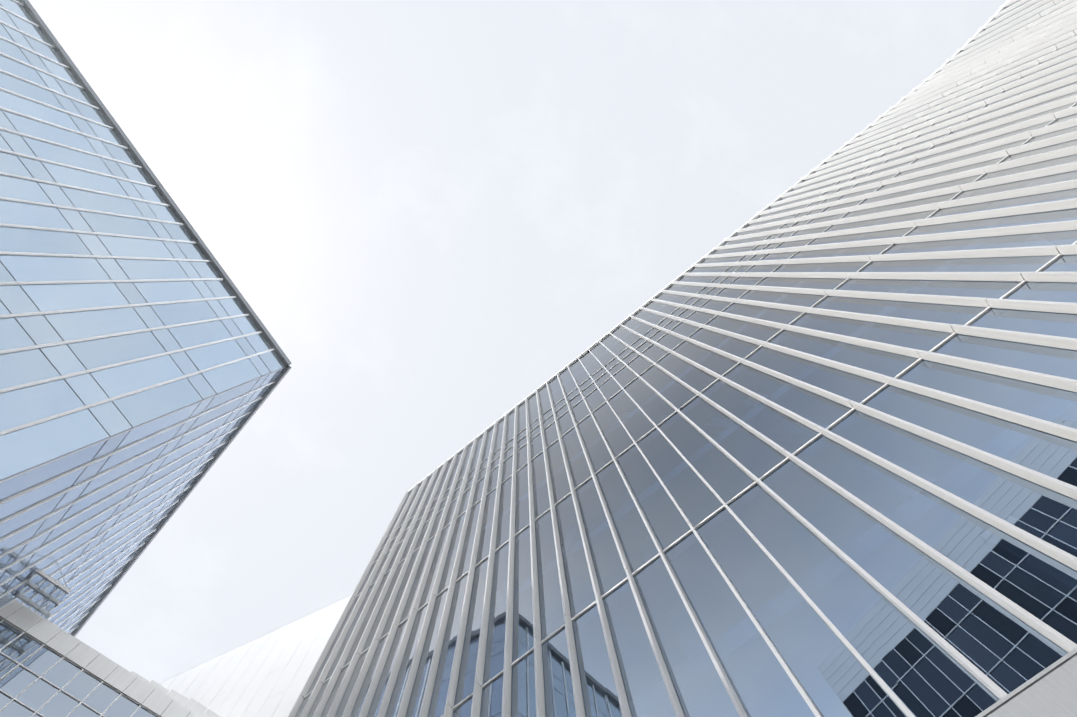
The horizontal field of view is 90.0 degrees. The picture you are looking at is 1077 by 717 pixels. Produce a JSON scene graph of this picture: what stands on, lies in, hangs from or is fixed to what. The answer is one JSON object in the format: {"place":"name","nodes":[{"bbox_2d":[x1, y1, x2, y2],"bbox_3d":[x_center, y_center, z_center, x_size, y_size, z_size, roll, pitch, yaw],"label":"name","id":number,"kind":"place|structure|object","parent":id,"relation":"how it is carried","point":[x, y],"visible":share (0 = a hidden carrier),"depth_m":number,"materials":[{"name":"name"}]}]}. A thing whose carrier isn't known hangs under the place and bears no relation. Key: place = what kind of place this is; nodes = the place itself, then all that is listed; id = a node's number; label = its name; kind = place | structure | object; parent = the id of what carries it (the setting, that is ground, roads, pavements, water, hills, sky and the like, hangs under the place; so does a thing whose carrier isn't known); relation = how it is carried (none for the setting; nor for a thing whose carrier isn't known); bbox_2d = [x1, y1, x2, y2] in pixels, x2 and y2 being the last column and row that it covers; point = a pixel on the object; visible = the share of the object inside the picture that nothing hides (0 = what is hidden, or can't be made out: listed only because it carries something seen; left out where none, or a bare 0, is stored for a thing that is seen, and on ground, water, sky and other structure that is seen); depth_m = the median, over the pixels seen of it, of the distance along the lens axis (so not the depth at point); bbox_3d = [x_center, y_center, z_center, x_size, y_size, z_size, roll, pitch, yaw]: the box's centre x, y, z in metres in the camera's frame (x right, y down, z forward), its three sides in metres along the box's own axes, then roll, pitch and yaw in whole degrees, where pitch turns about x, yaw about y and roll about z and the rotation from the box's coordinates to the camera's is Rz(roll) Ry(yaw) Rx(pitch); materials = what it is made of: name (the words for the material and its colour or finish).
{"place":"outdoors","nodes":[
{"label":"outdoors","id":0,"kind":"place"},
{"bbox_2d":[28,0,1006,683],"label":"sky","id":1,"kind":"structure","parent":0,"point":[431,208],"materials":[{"name":"white"}]},
{"label":"plaza ground","id":2,"kind":"structure","parent":0,"visible":0},
{"bbox_2d":[0,600,220,716],"bbox_3d":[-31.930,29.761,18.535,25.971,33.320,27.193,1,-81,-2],"label":"building frame","id":3,"kind":"object","parent":2,"relation":"on","point":[152,697],"visible":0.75,"depth_m":31.95,"materials":[{"name":"white metal"}]},
{"bbox_2d":[0,619,156,716],"bbox_3d":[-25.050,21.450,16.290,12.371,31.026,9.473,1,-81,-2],"label":"wing glass","id":4,"kind":"object","parent":3,"relation":"attached to","point":[40,692],"visible":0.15,"depth_m":30.08,"materials":[{"name":"blue glass"}]},
{"bbox_2d":[0,0,285,633],"bbox_3d":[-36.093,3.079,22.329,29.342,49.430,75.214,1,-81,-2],"label":"glass facade","id":5,"kind":"structure","parent":2,"relation":"on","point":[25,449],"depth_m":33.75,"materials":[{"name":"blue glass"}]},
{"bbox_2d":[14,559,70,617],"bbox_3d":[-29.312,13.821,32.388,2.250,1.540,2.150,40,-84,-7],"label":"balcony","id":6,"kind":"structure","parent":5,"relation":"attached to","point":[43,593],"depth_m":31.78,"materials":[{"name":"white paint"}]},
{"bbox_2d":[0,0,285,632],"bbox_3d":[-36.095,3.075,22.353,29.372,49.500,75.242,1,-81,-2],"label":"window mullions","id":7,"kind":"object","parent":5,"relation":"attached to","point":[36,346],"visible":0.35,"depth_m":34.86,"materials":[{"name":"white metal"}]},
{"bbox_2d":[19,0,291,636],"bbox_3d":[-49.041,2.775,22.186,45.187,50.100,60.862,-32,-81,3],"label":"tower coping","id":8,"kind":"object","parent":2,"relation":"on","point":[129,145],"visible":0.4,"depth_m":46.26,"materials":[{"name":"grey metal"}]},
{"bbox_2d":[160,596,350,716],"bbox_3d":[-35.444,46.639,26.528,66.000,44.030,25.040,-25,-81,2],"label":"white clad building","id":9,"kind":"structure","parent":2,"relation":"on","point":[266,675],"depth_m":40.55,"materials":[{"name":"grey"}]},
{"bbox_2d":[408,0,1009,492],"bbox_3d":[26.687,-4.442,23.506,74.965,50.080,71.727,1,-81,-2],"label":"roof edge","id":10,"kind":"object","parent":2,"relation":"on","point":[696,262],"visible":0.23,"depth_m":47.71,"materials":[{"name":"white metal"}]},
{"bbox_2d":[288,0,1076,716],"bbox_3d":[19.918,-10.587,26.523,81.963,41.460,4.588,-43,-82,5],"label":"vertical fins","id":11,"kind":"object","parent":10,"relation":"attached to","point":[1030,38],"visible":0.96,"depth_m":22.60,"materials":[{"name":"white metal"}]},
{"bbox_2d":[295,0,1076,716],"bbox_3d":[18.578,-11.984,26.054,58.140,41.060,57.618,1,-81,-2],"label":"glass facade","id":12,"kind":"structure","parent":10,"relation":"attached to","point":[915,668],"depth_m":15.57,"materials":[{"name":"blue glass"}]},
{"bbox_2d":[297,0,1076,716],"bbox_3d":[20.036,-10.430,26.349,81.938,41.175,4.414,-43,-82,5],"label":"horizontal mullions","id":13,"kind":"object","parent":10,"relation":"attached to","point":[731,368],"visible":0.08,"depth_m":25.27,"materials":[{"name":"white metal"}]},
{"bbox_2d":[975,647,1076,716],"bbox_3d":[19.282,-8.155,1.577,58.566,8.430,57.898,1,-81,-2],"label":"building base panels","id":14,"kind":"object","parent":10,"relation":"attached to","point":[1050,690],"visible":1,"depth_m":7.25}
]}

